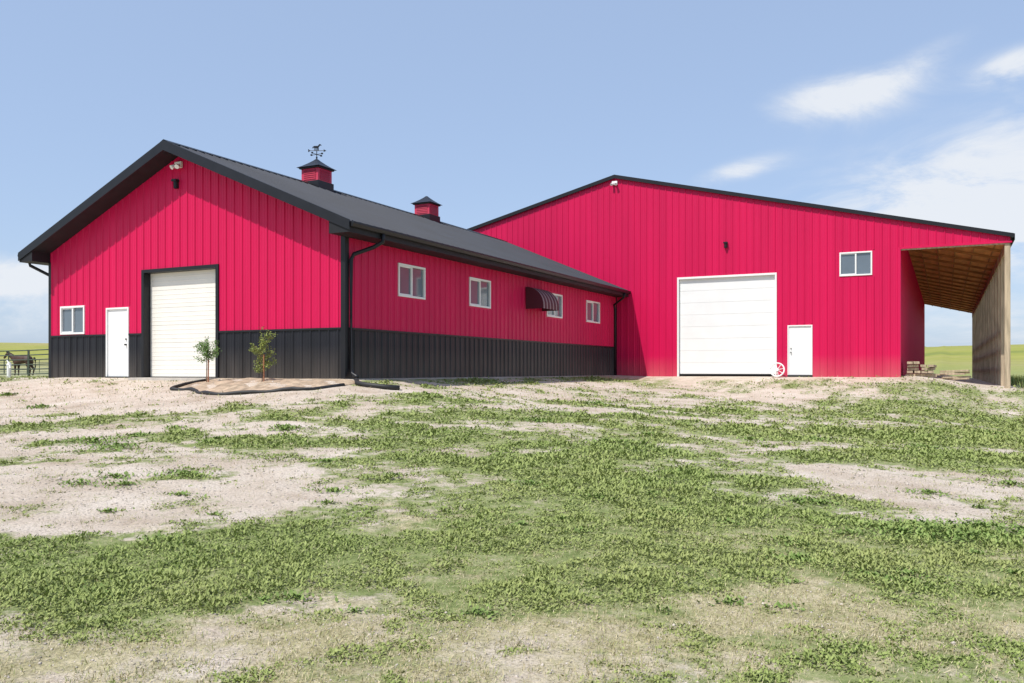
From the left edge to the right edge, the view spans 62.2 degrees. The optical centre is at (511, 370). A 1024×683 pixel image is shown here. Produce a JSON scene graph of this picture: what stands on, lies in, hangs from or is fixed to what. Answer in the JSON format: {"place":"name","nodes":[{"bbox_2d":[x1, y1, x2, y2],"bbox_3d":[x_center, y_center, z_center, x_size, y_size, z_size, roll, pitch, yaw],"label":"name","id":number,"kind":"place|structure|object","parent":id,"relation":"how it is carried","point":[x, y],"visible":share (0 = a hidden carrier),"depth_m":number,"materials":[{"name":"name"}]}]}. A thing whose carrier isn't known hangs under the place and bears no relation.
{"place":"outdoors","nodes":[
{"label":"outdoors","id":0,"kind":"place"},
{"bbox_2d":[50,157,340,335],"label":"gable wall","id":1,"kind":"structure","parent":0,"point":[79,281],"depth_m":24.10,"materials":[{"name":"red metal"}]},
{"bbox_2d":[172,143,625,289],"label":"roof ribs","id":2,"kind":"object","parent":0,"point":[389,218],"visible":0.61,"depth_m":28.28,"materials":[{"name":"black metal"}]},
{"bbox_2d":[0,343,1023,682],"bbox_3d":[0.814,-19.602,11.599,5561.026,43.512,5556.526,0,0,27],"label":"ground","id":3,"kind":"structure","parent":0,"point":[940,357],"depth_m":7.75,"materials":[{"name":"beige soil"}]},
{"bbox_2d":[6,360,10,377],"bbox_3d":[-20.641,-0.042,34.788,0.451,0.814,0.208,0,0,27],"label":"yard hydrant","id":4,"kind":"object","parent":3,"relation":"on","point":[8,369],"visible":0.92,"depth_m":34.72,"materials":[{"name":"white metal"}]},
{"bbox_2d":[4,352,35,374],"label":"horse","id":5,"kind":"object","parent":3,"relation":"on","point":[20,362],"visible":0.66,"depth_m":58.92},
{"bbox_2d":[0,349,47,375],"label":"livestock fence","id":6,"kind":"object","parent":3,"relation":"on","point":[28,364],"visible":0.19,"depth_m":40.22,"materials":[{"name":"metal"}]},
{"bbox_2d":[0,359,47,372],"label":"livestock fence","id":7,"kind":"object","parent":3,"relation":"on","point":[4,362],"visible":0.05,"depth_m":85.64,"materials":[{"name":"metal"}]},
{"bbox_2d":[128,377,216,380],"bbox_3d":[-9.720,0.297,24.691,3.130,0.205,0.900,0,0,27],"label":"concrete apron","id":8,"kind":"object","parent":3,"relation":"on","point":[171,379],"visible":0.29,"depth_m":24.20,"materials":[{"name":"grey concrete"}]},
{"bbox_2d":[150,376,214,377],"bbox_3d":[-9.599,0.193,24.926,2.910,0.055,0.052,0,0,27],"label":"door bottom seal","id":9,"kind":"object","parent":8,"relation":"on","point":[181,377],"depth_m":24.97,"materials":[{"name":"black rubber"}]},
{"bbox_2d":[170,378,354,394],"bbox_3d":[-6.604,0.389,21.481,5.088,0.425,2.744,0,0,27],"label":"flower bed","id":10,"kind":"object","parent":3,"relation":"on","point":[228,386],"visible":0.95,"depth_m":21.25,"materials":[{"name":"brown soil"}]},
{"bbox_2d":[193,336,219,381],"bbox_3d":[-8.129,-0.280,22.641,0.754,1.302,0.580,0,0,-19],"label":"sapling","id":11,"kind":"object","parent":10,"relation":"on","point":[206,346],"visible":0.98,"depth_m":22.60,"materials":[{"name":"green plant"}]},
{"bbox_2d":[249,326,276,380],"bbox_3d":[-6.368,-0.407,21.657,0.798,1.466,0.643,0,0,16],"label":"sapling","id":12,"kind":"object","parent":10,"relation":"on","point":[264,363],"visible":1,"depth_m":21.59,"materials":[{"name":"green plant"}]},
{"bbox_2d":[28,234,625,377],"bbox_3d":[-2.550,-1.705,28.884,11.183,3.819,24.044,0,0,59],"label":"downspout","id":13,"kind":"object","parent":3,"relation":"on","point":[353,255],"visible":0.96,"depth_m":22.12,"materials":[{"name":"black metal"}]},
{"bbox_2d":[48,236,616,378],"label":"black corner trim","id":14,"kind":"structure","parent":3,"relation":"on","point":[145,333],"depth_m":24.67,"materials":[{"name":"metal"}]},
{"bbox_2d":[106,307,128,376],"bbox_3d":[-12.050,-0.870,25.965,1.020,2.140,0.110,0,0,27],"label":"door frame","id":15,"kind":"object","parent":14,"relation":"attached to","point":[127,308],"visible":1,"depth_m":25.87,"materials":[{"name":"white metal"}]},
{"bbox_2d":[108,309,126,376],"bbox_3d":[-12.044,-0.860,25.976,0.920,2.060,0.045,0,0,27],"label":"door leaf","id":16,"kind":"object","parent":15,"relation":"in","point":[117,341],"visible":1,"depth_m":25.97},
{"bbox_2d":[51,157,338,335],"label":"gable wall ribs","id":17,"kind":"object","parent":14,"relation":"on","point":[135,260],"visible":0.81,"depth_m":24.15,"materials":[{"name":"red metal"}]},
{"bbox_2d":[60,305,84,334],"bbox_3d":[-13.921,-1.610,26.907,1.170,0.900,0.095,0,0,27],"label":"window frame","id":18,"kind":"object","parent":17,"relation":"attached to","point":[62,308],"visible":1,"depth_m":26.88,"materials":[{"name":"white plastic"}]},
{"bbox_2d":[63,308,82,331],"bbox_3d":[-13.914,-1.610,26.922,1.050,0.780,0.001,0,0,27],"label":"window pane","id":19,"kind":"object","parent":18,"relation":"in","point":[78,320],"visible":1,"depth_m":26.91,"materials":[{"name":"clear glass"}]},
{"bbox_2d":[171,179,178,188],"bbox_3d":[-9.798,-5.450,24.681,0.200,0.260,0.150,0,0,27],"label":"wall lamp","id":20,"kind":"object","parent":17,"relation":"attached to","point":[175,183],"visible":1,"depth_m":24.65,"materials":[{"name":"black metal"}]},
{"bbox_2d":[170,161,182,169],"bbox_3d":[-9.743,-5.963,24.601,0.355,0.235,0.242,0,0,27],"label":"flood light","id":21,"kind":"object","parent":17,"relation":"attached to","point":[176,165],"visible":1,"depth_m":24.59,"materials":[{"name":"white paint"}]},
{"bbox_2d":[151,269,214,376],"bbox_3d":[-9.596,-1.365,24.934,2.910,3.124,0.055,0,0,27],"label":"overhead door","id":22,"kind":"structure","parent":17,"relation":"in","point":[179,293],"depth_m":24.97,"materials":[{"name":"white paint"}]},
{"bbox_2d":[349,238,612,346],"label":"side wall","id":23,"kind":"structure","parent":17,"relation":"attached to","point":[426,266],"depth_m":26.63,"materials":[{"name":"red metal"}]},
{"bbox_2d":[398,263,425,299],"bbox_3d":[-2.941,-2.605,24.744,0.095,0.950,1.400,0,0,27],"label":"window frame","id":24,"kind":"object","parent":23,"relation":"attached to","point":[410,267],"visible":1,"depth_m":24.72,"materials":[{"name":"white plastic"}]},
{"bbox_2d":[400,267,422,296],"bbox_3d":[-2.957,-2.605,24.752,0.001,0.830,1.280,0,0,27],"label":"window pane","id":25,"kind":"object","parent":24,"relation":"in","point":[417,282],"visible":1,"depth_m":24.88,"materials":[{"name":"clear glass"}]},
{"bbox_2d":[469,277,490,308],"bbox_3d":[-1.088,-2.605,28.374,0.095,0.950,1.450,0,0,27],"label":"window frame","id":26,"kind":"object","parent":23,"relation":"attached to","point":[479,281],"visible":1,"depth_m":28.34,"materials":[{"name":"white plastic"}]},
{"bbox_2d":[471,280,488,306],"bbox_3d":[-1.104,-2.605,28.382,0.001,0.830,1.330,0,0,27],"label":"window pane","id":27,"kind":"object","parent":26,"relation":"in","point":[484,293],"visible":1,"depth_m":28.53,"materials":[{"name":"clear glass"}]},
{"bbox_2d":[352,238,615,346],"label":"side wall ribs","id":28,"kind":"object","parent":23,"relation":"attached to","point":[563,330],"visible":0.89,"depth_m":27.69,"materials":[{"name":"red metal"}]},
{"bbox_2d":[526,287,558,310],"bbox_3d":[1.146,-2.710,31.864,0.720,0.820,1.400,0,0,27],"label":"awning","id":29,"kind":"object","parent":23,"relation":"attached to","point":[544,300],"visible":1,"depth_m":31.35,"materials":[{"name":"fabric"}]},
{"bbox_2d":[546,293,562,318],"bbox_3d":[1.675,-2.605,33.784,0.095,0.950,1.500,0,0,27],"label":"window frame","id":30,"kind":"object","parent":23,"relation":"attached to","point":[553,315],"visible":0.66,"depth_m":34.06,"materials":[{"name":"white plastic"}]},
{"bbox_2d":[548,296,560,316],"bbox_3d":[1.659,-2.605,33.792,0.001,0.830,1.380,0,0,27],"label":"window pane","id":31,"kind":"object","parent":30,"relation":"in","point":[557,313],"visible":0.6,"depth_m":34.22,"materials":[{"name":"clear glass"}]},
{"bbox_2d":[586,300,599,323],"bbox_3d":[3.562,-2.605,37.480,0.095,0.950,1.600,0,0,27],"label":"window frame","id":32,"kind":"object","parent":23,"relation":"attached to","point":[592,302],"visible":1,"depth_m":37.45,"materials":[{"name":"white plastic"}]},
{"bbox_2d":[587,303,597,321],"bbox_3d":[3.546,-2.605,37.488,0.001,0.830,1.480,0,0,27],"label":"window pane","id":33,"kind":"object","parent":32,"relation":"in","point":[595,312],"visible":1,"depth_m":37.62,"materials":[{"name":"clear glass"}]},
{"bbox_2d":[53,329,340,378],"bbox_3d":[-9.634,-0.250,24.704,11.910,1.700,0.001,0,0,27],"label":"gable wainscot","id":34,"kind":"object","parent":14,"relation":"attached to","point":[131,356],"visible":0.36,"depth_m":23.55,"materials":[{"name":"grey metal"}]},
{"bbox_2d":[51,330,338,378],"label":"gable wainscot ribs","id":35,"kind":"object","parent":34,"relation":"attached to","point":[88,356],"visible":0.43,"depth_m":23.52,"materials":[{"name":"black metal"}]},
{"bbox_2d":[19,150,627,296],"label":"soffit","id":36,"kind":"structure","parent":14,"relation":"on","point":[39,254],"depth_m":25.97,"materials":[{"name":"black metal"}]},
{"bbox_2d":[175,144,478,270],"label":"roof","id":37,"kind":"structure","parent":36,"relation":"attached to","point":[286,189],"depth_m":23.69,"materials":[{"name":"black metal"}]},
{"bbox_2d":[18,140,349,260],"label":"rake fascia","id":38,"kind":"structure","parent":37,"relation":"attached to","point":[225,171],"depth_m":23.68,"materials":[{"name":"black metal"}]},
{"bbox_2d":[297,144,336,191],"bbox_3d":[-6.915,-7.155,30.030,1.000,1.770,1.000,0,0,27],"label":"cupola","id":39,"kind":"object","parent":37,"relation":"on","point":[316,172],"visible":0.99,"depth_m":29.76,"materials":[{"name":"red metal"}]},
{"bbox_2d":[163,139,506,241],"bbox_3d":[-5.150,-6.550,33.485,0.400,0.100,21.000,0,0,27],"label":"ridge cap","id":40,"kind":"object","parent":37,"relation":"on","point":[310,183],"visible":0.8,"depth_m":28.75,"materials":[{"name":"black metal"}]},
{"bbox_2d":[411,196,441,222],"bbox_3d":[-3.663,-6.885,36.398,1.000,1.230,1.000,0,0,27],"label":"cupola","id":41,"kind":"object","parent":37,"relation":"on","point":[427,207],"visible":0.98,"depth_m":36.10,"materials":[{"name":"red metal"}]},
{"bbox_2d":[350,221,630,293],"bbox_3d":[-5.144,-3.677,33.498,13.400,0.129,20.950,0,0,27],"label":"gutter","id":42,"kind":"object","parent":36,"relation":"attached to","point":[363,226],"visible":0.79,"depth_m":26.29,"materials":[{"name":"black metal"}]},
{"bbox_2d":[349,330,612,378],"bbox_3d":[0.303,-0.250,31.071,0.001,1.700,20.380,0,0,27],"label":"side wainscot","id":43,"kind":"object","parent":14,"relation":"attached to","point":[426,356],"visible":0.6,"depth_m":26.63,"materials":[{"name":"grey metal"}]},
{"bbox_2d":[352,330,613,378],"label":"side wainscot ribs","id":44,"kind":"object","parent":43,"relation":"attached to","point":[563,359],"visible":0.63,"depth_m":28.31,"materials":[{"name":"black metal"}]},
{"bbox_2d":[354,378,399,389],"bbox_3d":[-3.488,0.315,21.007,1.559,0.313,0.543,0,0,35],"label":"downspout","id":45,"kind":"object","parent":3,"relation":"on","point":[376,385],"visible":1,"depth_m":20.72,"materials":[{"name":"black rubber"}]},
{"bbox_2d":[468,175,1014,387],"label":"red barn","id":46,"kind":"structure","parent":3,"relation":"on","point":[717,282],"depth_m":37.93,"materials":[{"name":"metal"}]},
{"bbox_2d":[680,275,774,373],"bbox_3d":[9.576,-2.010,37.895,4.230,4.334,0.050,0,0,27],"label":"overhead door","id":47,"kind":"structure","parent":46,"relation":"in","point":[744,351],"depth_m":37.83,"materials":[{"name":"white paint"}]},
{"bbox_2d":[789,326,810,374],"bbox_3d":[12.364,-0.875,36.396,0.920,2.090,0.045,0,0,27],"label":"door leaf","id":48,"kind":"structure","parent":46,"relation":"in","point":[799,336],"depth_m":36.37,"materials":[{"name":"white paint"}]},
{"bbox_2d":[839,251,871,275],"bbox_3d":[14.334,-4.470,35.362,1.270,1.000,0.095,0,0,27],"label":"window frame","id":49,"kind":"structure","parent":46,"relation":"in","point":[843,253],"depth_m":35.34,"materials":[{"name":"white paint"}]},
{"bbox_2d":[841,252,870,273],"label":"window pane","id":50,"kind":"structure","parent":46,"relation":"in","point":[863,259],"depth_m":35.34,"materials":[{"name":"clear glass"}]},
{"bbox_2d":[770,362,784,376],"bbox_3d":[11.391,-0.054,36.424,0.635,0.636,0.120,0,-14,27],"label":"wagon wheel","id":51,"kind":"object","parent":3,"relation":"on","point":[776,368],"visible":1,"depth_m":36.39,"materials":[{"name":"white paint"}]},
{"bbox_2d":[906,361,970,379],"bbox_3d":[17.675,-0.014,35.160,2.424,0.781,1.903,0,0,27],"label":"lumber pile","id":52,"kind":"object","parent":3,"relation":"on","point":[931,368],"visible":0.99,"depth_m":34.81,"materials":[{"name":"brown wood"}]},
{"bbox_2d":[1011,374,1023,386],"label":"tall weeds","id":53,"kind":"object","parent":3,"relation":"on","point":[1016,380],"visible":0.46,"depth_m":37.66,"materials":[{"name":"green plant"}]},
{"bbox_2d":[0,375,1023,682],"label":"grass","id":54,"kind":"structure","parent":0,"point":[922,435],"depth_m":6.83,"materials":[{"name":"green plant"}]},
{"bbox_2d":[0,0,1023,346],"label":"sky","id":55,"kind":"structure","parent":0,"point":[485,110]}
]}

